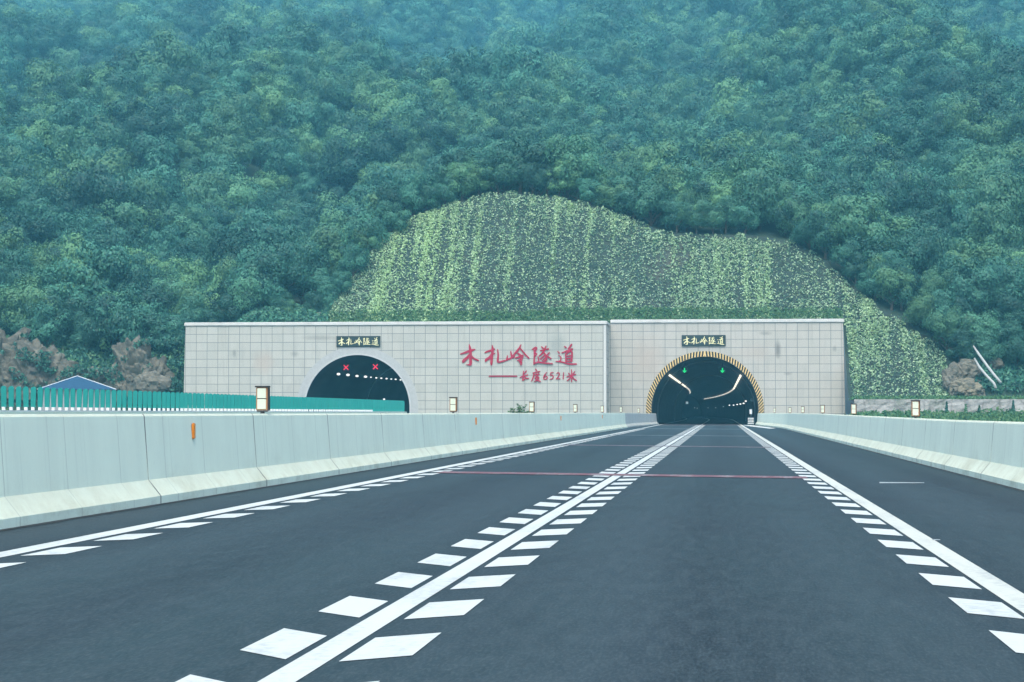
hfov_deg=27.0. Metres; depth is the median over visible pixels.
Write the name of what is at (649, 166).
tree
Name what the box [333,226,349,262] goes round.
tree
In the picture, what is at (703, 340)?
name plaque
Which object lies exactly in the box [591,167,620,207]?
tree
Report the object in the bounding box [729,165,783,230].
tree
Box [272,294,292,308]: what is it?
tree
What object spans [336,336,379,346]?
name plaque
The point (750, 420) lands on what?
crash cushion
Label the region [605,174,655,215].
tree
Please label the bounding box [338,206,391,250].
tree
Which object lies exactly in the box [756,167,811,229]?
tree
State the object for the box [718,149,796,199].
tree
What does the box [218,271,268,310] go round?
tree
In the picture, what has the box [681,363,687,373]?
lane signal
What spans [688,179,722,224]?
tree
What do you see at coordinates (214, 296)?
tree
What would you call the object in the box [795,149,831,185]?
tree
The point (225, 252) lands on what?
tree
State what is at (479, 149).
tree
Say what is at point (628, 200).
tree
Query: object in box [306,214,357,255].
tree
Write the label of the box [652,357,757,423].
tunnel
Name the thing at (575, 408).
lamp box
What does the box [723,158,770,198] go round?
tree
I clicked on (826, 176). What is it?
tree
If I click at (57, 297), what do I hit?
tree
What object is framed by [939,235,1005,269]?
tree
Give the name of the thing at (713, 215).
tree
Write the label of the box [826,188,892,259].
tree
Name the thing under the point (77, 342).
tree
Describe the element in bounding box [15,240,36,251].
tree
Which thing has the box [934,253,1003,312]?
tree
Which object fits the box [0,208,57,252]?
tree
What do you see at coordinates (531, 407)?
lamp box
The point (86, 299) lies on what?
tree
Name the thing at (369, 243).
tree
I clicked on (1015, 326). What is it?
tree
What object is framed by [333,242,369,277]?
tree
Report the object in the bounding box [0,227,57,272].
tree
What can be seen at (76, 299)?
tree
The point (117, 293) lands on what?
tree
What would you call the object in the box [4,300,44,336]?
tree
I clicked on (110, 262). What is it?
tree
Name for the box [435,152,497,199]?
tree
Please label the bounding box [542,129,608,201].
tree
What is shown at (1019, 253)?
tree
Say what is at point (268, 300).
tree
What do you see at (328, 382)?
tunnel
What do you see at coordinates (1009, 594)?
edge line
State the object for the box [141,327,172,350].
tree
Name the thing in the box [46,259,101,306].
tree
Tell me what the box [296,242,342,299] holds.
tree
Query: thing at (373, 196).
tree
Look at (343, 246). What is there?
tree
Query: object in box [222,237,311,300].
tree
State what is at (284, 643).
slow marking
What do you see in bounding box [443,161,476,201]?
tree
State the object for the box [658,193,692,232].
tree
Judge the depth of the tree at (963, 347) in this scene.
198.87 m
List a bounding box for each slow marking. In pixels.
[0,431,633,567]
[176,426,696,681]
[340,426,703,681]
[740,426,1023,652]
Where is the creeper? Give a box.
[328,190,950,395]
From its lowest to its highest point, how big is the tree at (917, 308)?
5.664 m
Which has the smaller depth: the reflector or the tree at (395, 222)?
the reflector
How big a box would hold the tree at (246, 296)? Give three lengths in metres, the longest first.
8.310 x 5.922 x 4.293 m
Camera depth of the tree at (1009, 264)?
221.07 m
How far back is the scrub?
203.26 m
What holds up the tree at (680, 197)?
on the hill
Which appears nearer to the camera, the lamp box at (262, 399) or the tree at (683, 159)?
the lamp box at (262, 399)
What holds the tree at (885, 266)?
on the hill
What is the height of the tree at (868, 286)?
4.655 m
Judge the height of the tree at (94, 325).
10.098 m
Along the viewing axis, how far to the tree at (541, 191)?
244.59 m
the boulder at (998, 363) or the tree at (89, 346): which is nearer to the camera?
the boulder at (998, 363)
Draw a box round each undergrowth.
[5,331,184,393]
[224,296,332,321]
[839,406,1023,421]
[961,326,1023,394]
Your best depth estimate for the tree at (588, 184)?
222.92 m
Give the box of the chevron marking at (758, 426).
[745,425,770,428]
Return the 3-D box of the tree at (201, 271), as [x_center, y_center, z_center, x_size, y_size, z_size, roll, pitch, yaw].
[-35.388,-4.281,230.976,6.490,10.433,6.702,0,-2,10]
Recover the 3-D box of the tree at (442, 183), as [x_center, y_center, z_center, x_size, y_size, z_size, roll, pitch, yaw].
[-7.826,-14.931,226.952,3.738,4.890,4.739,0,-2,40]
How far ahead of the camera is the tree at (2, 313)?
211.85 m
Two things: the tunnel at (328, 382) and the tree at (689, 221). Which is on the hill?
the tree at (689, 221)
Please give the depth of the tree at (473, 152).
239.82 m
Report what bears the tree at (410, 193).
on the hill
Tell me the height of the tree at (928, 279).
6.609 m
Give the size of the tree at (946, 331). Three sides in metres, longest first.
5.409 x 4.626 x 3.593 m
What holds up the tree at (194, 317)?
on the hill
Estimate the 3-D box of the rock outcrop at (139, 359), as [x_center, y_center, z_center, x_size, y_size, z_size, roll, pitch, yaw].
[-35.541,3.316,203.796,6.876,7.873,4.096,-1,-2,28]
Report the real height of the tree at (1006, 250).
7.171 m
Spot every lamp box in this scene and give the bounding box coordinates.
[255,386,269,413]
[449,397,457,412]
[529,402,534,412]
[573,404,577,412]
[821,405,824,413]
[851,404,856,414]
[911,400,919,417]
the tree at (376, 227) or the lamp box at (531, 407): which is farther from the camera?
the tree at (376, 227)
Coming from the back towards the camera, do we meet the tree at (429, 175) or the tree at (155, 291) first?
the tree at (429, 175)
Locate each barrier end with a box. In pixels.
[625,413,658,427]
[755,413,793,429]
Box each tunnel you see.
[307,355,409,412]
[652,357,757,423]
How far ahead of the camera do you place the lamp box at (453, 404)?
58.35 m
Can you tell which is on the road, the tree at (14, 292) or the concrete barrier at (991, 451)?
the concrete barrier at (991, 451)
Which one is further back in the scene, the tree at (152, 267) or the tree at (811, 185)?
the tree at (152, 267)
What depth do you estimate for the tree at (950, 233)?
233.90 m
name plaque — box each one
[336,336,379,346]
[682,335,725,345]
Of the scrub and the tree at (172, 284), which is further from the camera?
the tree at (172, 284)
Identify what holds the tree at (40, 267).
on the hill
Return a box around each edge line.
[0,417,686,556]
[695,416,1023,612]
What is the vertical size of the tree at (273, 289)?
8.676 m
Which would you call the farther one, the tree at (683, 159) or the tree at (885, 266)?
the tree at (683, 159)
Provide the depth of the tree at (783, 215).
216.20 m
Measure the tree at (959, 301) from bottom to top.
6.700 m
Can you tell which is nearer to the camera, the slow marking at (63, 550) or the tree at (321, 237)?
the slow marking at (63, 550)
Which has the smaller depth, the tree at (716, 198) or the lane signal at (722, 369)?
the lane signal at (722, 369)
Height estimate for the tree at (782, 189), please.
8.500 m
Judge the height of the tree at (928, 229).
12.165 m
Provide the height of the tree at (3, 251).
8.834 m
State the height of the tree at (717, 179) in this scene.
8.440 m
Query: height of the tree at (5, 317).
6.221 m
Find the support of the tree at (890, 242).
on the hill
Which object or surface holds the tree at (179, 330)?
on the hill
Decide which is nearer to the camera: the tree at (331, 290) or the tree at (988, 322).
the tree at (988, 322)
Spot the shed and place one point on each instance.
(77, 382)
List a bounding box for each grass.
[324,305,843,323]
[849,394,1023,400]
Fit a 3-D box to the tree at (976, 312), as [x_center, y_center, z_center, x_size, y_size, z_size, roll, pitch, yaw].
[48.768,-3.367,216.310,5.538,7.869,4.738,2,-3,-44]
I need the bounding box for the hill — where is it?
[0,17,1023,410]
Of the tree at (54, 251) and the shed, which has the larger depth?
the tree at (54, 251)
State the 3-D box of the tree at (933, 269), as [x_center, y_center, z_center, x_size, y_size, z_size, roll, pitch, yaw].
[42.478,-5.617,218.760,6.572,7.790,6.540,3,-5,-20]
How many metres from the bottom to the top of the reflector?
0.220 m
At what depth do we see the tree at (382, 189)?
234.50 m
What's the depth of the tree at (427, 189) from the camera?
223.33 m
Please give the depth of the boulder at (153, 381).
200.83 m
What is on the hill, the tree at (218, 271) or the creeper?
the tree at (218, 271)
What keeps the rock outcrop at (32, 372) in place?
on the hill
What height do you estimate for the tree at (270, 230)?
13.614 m
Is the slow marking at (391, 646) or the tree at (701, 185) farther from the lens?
the tree at (701, 185)
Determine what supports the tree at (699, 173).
on the hill
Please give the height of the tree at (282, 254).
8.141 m
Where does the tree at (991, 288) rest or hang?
on the hill
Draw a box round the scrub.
[0,328,184,393]
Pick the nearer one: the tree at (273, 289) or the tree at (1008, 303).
the tree at (1008, 303)
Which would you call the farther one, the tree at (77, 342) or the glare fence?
the tree at (77, 342)
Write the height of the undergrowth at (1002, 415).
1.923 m
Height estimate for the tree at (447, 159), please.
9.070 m
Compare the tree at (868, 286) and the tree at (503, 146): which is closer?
the tree at (868, 286)
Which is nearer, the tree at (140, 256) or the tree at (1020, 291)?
the tree at (1020, 291)
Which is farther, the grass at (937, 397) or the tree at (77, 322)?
the tree at (77, 322)
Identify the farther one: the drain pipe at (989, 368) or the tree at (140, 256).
the tree at (140, 256)
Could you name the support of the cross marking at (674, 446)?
on the road
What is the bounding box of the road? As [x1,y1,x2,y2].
[0,416,1023,681]
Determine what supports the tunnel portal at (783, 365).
on the ground
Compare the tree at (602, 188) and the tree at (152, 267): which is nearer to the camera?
the tree at (602, 188)
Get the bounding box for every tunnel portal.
[183,321,609,412]
[609,319,844,414]
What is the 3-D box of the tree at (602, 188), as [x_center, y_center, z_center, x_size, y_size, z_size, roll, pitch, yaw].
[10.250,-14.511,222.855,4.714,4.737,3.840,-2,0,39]
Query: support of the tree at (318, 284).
on the hill
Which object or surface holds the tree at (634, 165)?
on the hill
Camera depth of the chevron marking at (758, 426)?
174.98 m
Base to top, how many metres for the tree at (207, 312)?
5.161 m
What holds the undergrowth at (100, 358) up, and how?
on the hill
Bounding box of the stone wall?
[854,399,1023,415]
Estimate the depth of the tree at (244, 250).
221.28 m
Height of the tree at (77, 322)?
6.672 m
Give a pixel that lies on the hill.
(252, 169)
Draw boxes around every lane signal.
[343,361,349,370]
[372,358,378,369]
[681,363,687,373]
[719,361,725,373]
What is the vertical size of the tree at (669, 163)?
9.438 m
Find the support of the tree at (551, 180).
on the hill
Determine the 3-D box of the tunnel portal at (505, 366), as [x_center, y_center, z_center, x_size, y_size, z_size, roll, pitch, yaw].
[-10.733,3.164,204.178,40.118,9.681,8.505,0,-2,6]
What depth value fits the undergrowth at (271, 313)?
210.92 m
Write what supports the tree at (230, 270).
on the hill
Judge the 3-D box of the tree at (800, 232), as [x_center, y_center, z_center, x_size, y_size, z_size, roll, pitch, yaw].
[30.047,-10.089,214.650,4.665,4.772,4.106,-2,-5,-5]
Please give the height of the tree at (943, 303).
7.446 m
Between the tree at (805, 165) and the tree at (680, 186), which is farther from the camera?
the tree at (805, 165)
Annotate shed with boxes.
[37,376,115,410]
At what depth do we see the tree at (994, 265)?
220.67 m
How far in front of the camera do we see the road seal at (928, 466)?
42.66 m
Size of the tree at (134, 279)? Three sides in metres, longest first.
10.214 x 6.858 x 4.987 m
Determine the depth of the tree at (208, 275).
228.55 m
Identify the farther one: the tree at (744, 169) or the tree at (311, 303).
the tree at (744, 169)
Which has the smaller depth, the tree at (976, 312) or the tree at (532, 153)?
the tree at (976, 312)
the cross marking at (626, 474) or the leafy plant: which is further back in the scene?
the leafy plant
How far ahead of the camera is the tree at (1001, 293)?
210.35 m
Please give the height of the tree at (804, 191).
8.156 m
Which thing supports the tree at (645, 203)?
on the hill
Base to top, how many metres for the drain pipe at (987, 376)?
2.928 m
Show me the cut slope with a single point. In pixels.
(653, 291)
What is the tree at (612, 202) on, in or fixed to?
on the hill
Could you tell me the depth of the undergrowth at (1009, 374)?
197.25 m
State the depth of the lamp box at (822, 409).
100.25 m
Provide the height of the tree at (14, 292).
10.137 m
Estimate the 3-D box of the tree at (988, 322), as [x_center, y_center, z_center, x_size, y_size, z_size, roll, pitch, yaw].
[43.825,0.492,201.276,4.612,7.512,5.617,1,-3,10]
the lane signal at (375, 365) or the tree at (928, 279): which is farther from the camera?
the tree at (928, 279)
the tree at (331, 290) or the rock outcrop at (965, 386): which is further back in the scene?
the tree at (331, 290)
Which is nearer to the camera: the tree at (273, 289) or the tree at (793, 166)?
the tree at (273, 289)
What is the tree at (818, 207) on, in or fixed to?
on the hill
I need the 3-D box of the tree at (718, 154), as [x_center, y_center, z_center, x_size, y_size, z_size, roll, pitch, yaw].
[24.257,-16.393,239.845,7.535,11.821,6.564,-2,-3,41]
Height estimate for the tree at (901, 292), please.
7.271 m
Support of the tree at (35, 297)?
on the hill
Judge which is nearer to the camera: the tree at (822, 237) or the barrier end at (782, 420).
the barrier end at (782, 420)
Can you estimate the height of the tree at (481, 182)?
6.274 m
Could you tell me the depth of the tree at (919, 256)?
213.18 m
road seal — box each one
[0,425,650,530]
[758,425,1023,491]
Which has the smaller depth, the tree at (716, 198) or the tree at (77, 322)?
the tree at (77, 322)
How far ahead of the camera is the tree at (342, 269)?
216.29 m
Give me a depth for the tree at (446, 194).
224.48 m
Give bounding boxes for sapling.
[1011,400,1014,411]
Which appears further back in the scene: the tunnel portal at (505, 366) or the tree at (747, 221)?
the tree at (747, 221)
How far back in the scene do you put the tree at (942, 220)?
241.79 m
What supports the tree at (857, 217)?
on the hill
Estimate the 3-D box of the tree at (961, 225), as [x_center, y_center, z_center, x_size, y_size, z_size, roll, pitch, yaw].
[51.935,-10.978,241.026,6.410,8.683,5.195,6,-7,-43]
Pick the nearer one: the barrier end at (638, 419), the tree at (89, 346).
the barrier end at (638, 419)
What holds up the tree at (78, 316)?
on the hill
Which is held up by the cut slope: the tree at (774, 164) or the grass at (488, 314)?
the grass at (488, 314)
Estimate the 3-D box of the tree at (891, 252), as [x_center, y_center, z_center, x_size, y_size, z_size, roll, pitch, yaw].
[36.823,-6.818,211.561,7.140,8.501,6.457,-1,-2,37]
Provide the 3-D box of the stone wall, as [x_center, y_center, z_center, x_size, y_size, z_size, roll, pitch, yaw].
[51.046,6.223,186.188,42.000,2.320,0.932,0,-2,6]
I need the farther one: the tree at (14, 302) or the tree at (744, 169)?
the tree at (744, 169)
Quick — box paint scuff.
[879,482,923,482]
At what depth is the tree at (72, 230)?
245.55 m
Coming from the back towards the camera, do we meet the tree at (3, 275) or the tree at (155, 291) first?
the tree at (3, 275)
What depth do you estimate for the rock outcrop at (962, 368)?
196.93 m
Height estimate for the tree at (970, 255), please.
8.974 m
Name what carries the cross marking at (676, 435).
on the road
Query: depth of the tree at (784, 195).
217.09 m
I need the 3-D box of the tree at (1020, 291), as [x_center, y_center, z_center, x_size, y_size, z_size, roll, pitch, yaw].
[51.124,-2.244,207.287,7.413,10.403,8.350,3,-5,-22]
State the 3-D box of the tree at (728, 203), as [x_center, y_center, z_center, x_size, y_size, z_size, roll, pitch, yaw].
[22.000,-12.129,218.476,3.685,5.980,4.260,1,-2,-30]
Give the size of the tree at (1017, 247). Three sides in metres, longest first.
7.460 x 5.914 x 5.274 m
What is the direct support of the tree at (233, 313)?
on the hill
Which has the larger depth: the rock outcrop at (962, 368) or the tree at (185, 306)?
the tree at (185, 306)
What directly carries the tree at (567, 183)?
on the hill
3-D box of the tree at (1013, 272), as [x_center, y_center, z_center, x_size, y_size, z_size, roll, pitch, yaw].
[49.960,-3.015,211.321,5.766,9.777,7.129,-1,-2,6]
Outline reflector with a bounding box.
[192,423,195,438]
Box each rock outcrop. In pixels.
[0,327,67,404]
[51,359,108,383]
[103,335,174,404]
[941,359,981,392]
[949,378,985,398]
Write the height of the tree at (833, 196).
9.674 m
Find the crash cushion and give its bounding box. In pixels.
[748,409,753,424]
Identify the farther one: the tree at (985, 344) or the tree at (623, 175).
the tree at (623, 175)
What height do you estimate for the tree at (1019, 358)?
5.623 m
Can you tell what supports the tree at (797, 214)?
on the hill
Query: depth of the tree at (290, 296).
213.55 m
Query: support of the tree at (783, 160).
on the hill
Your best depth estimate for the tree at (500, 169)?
226.47 m
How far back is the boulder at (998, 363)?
198.51 m
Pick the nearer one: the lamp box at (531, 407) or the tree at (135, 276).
the lamp box at (531, 407)
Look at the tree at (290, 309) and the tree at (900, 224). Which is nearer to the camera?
the tree at (290, 309)
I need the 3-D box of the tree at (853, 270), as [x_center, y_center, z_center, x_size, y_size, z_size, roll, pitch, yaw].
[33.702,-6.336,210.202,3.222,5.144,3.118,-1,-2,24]
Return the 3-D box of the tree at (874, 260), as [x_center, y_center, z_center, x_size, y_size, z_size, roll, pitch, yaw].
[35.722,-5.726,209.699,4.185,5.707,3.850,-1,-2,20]
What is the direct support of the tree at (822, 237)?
on the hill
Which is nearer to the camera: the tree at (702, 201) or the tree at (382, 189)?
the tree at (702, 201)
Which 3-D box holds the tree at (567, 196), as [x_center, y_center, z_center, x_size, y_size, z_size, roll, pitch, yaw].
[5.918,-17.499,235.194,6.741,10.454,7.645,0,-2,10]
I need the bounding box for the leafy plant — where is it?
[508,404,534,412]
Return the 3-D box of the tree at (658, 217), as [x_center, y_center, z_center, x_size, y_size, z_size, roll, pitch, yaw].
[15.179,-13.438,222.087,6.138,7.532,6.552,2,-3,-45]
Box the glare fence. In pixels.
[0,386,406,413]
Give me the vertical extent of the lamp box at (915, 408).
0.442 m
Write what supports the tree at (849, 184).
on the hill
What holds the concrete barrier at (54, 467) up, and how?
on the road
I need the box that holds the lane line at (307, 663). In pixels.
[258,416,709,681]
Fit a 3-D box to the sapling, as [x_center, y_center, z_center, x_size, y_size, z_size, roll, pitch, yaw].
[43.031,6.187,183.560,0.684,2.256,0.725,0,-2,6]
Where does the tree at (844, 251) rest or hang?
on the hill
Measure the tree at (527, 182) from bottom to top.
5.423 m
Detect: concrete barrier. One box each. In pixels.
[0,413,627,528]
[791,413,1023,489]
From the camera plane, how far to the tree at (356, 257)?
216.70 m
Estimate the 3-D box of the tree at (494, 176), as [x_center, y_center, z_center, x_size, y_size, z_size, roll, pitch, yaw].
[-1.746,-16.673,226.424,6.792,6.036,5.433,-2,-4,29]
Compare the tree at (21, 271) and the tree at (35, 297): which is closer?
the tree at (35, 297)
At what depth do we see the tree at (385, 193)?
223.18 m
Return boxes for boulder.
[133,370,171,399]
[985,357,1004,372]
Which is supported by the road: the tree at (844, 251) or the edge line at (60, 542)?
the edge line at (60, 542)
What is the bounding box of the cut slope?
[331,193,949,399]
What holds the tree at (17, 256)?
on the hill
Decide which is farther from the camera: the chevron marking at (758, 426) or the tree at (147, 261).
the tree at (147, 261)
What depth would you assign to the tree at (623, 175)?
223.90 m
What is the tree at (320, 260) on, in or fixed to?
on the hill
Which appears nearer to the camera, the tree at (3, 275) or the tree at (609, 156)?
the tree at (3, 275)
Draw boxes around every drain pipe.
[973,345,1001,383]
[974,358,996,388]
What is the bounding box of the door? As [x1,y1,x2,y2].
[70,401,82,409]
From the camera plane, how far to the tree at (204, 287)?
224.15 m
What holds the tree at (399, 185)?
on the hill
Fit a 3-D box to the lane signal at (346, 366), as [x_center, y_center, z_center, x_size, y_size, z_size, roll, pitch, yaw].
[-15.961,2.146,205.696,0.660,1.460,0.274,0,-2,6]
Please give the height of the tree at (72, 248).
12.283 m
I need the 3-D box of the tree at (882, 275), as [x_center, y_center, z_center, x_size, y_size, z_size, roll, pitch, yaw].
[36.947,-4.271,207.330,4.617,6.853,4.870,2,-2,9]
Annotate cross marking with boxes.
[438,471,806,477]
[564,444,770,447]
[656,435,696,435]
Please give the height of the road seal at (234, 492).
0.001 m
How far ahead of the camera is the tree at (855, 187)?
226.45 m
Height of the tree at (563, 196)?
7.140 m
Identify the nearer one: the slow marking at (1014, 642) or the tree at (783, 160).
the slow marking at (1014, 642)
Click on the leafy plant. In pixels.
(519, 409)
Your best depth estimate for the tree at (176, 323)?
208.00 m
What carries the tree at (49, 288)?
on the hill
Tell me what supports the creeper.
on the cut slope
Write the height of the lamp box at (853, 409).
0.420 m
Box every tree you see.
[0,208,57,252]
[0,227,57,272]
[0,245,37,274]
[0,248,37,282]
[0,264,37,287]
[0,266,13,287]
[0,267,83,306]
[0,272,67,327]
[0,285,24,317]
[0,290,15,331]
[0,301,10,332]
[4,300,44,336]
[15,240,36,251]
[18,283,47,317]
[22,292,73,338]
[28,238,65,264]
[32,263,58,277]
[43,235,136,297]
[43,246,68,269]
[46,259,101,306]
[48,232,123,276]
[55,224,109,251]
[62,290,97,329]
[63,311,90,339]
[65,328,98,354]
[69,332,110,352]
[71,310,98,339]
[75,292,96,307]
[76,293,142,353]
[92,287,146,316]
[108,264,164,302]
[111,267,150,289]
[120,246,162,273]
[122,249,156,276]
[132,280,179,317]
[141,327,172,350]
[145,260,188,276]
[149,267,203,312]
[151,255,211,290]
[158,313,194,349]
[159,314,192,349]
[165,281,208,316]
[175,256,206,283]
[177,293,208,321]
[180,308,204,334]
[189,279,231,321]
[196,304,222,321]
[197,279,212,292]
[201,260,226,286]
[204,256,238,293]
[205,231,257,272]
[214,292,256,321]
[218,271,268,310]
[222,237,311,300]
[222,267,248,286]
[225,264,268,310]
[227,244,261,275]
[235,254,298,304]
[252,217,306,292]
[258,277,287,305]
[264,245,293,264]
[270,288,294,303]
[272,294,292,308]
[280,299,295,311]
[286,237,333,304]
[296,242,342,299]
[302,272,343,302]
[303,291,324,310]
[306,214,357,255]
[317,244,348,277]
[317,279,339,303]
[331,270,352,293]
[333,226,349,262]
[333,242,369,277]
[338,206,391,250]
[338,267,359,279]
[340,246,370,265]
[351,227,383,252]
[360,189,393,232]
[365,218,387,239]
[366,182,409,231]
[372,185,422,216]
[373,199,412,231]
[380,168,435,218]
[391,168,437,218]
[410,181,440,212]
[414,168,447,211]
[430,177,459,206]
[432,176,462,205]
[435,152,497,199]
[436,146,474,195]
[438,144,491,200]
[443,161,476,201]
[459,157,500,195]
[460,157,497,196]
[466,145,513,193]
[471,156,524,193]
[478,150,518,193]
[480,137,556,193]
[480,142,524,193]
[513,140,546,195]
[518,162,545,194]
[529,163,559,196]
[537,137,597,198]
[541,158,588,197]
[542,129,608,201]
[542,159,578,197]
[575,176,603,204]
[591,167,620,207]
[592,180,626,210]
[598,149,640,166]
[600,180,637,212]
[605,156,646,178]
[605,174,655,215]
[608,164,647,214]
[613,180,648,219]
[626,179,672,224]
[632,175,678,225]
[641,158,690,216]
[641,164,690,216]
[646,162,692,193]
[648,162,699,226]
[658,152,707,178]
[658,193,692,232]
[669,195,700,231]
[672,191,709,221]
[680,190,711,233]
[686,159,732,190]
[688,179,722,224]
[699,170,737,197]
[702,202,725,233]
[705,141,753,174]
[706,183,747,205]
[710,194,745,233]
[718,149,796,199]
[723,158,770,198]
[728,200,767,233]
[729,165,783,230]
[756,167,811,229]
[762,176,806,233]
[768,192,811,235]
[769,156,800,184]
[769,181,830,228]
[774,158,812,195]
[774,181,820,216]
[776,199,811,236]
[788,217,817,249]
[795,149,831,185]
[802,208,848,258]
[803,178,821,197]
[806,198,844,252]
[809,168,839,187]
[810,179,859,206]
[820,177,889,208]
[825,175,865,197]
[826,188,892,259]
[828,239,871,280]
[831,203,875,258]
[839,252,867,284]
[847,230,914,274]
[854,270,883,300]
[858,253,892,283]
[863,206,893,230]
[865,258,919,302]
[867,210,920,246]
[870,234,905,250]
[872,263,915,310]
[879,257,922,309]
[895,222,955,281]
[899,292,937,331]
[912,220,962,290]
[914,248,953,290]
[915,265,956,301]
[918,287,961,341]
[920,213,954,238]
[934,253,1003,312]
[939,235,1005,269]
[939,322,975,346]
[944,230,976,259]
[944,328,977,361]
[949,205,987,244]
[949,296,974,322]
[956,306,1000,348]
[958,246,981,269]
[960,197,1023,258]
[967,327,1006,361]
[973,270,998,316]
[974,268,1023,315]
[979,251,1023,271]
[980,288,1023,338]
[987,261,1023,309]
[987,277,1021,311]
[991,244,1016,265]
[993,249,1023,266]
[996,309,1023,341]
[999,270,1023,328]
[1001,244,1023,256]
[1007,255,1023,269]
[1014,334,1023,361]
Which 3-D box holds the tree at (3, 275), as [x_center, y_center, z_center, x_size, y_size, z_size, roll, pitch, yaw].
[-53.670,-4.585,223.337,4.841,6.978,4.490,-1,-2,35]
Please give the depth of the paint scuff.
34.76 m
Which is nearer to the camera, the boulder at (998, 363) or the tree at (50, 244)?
the boulder at (998, 363)
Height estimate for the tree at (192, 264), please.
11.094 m
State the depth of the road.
14.96 m
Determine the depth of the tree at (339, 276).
213.58 m
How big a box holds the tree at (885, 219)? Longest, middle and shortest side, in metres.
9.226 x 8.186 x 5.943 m
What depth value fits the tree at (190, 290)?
213.87 m
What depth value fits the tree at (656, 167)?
229.21 m
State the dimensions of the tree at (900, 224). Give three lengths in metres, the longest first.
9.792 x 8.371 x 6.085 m
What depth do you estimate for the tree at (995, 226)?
235.67 m

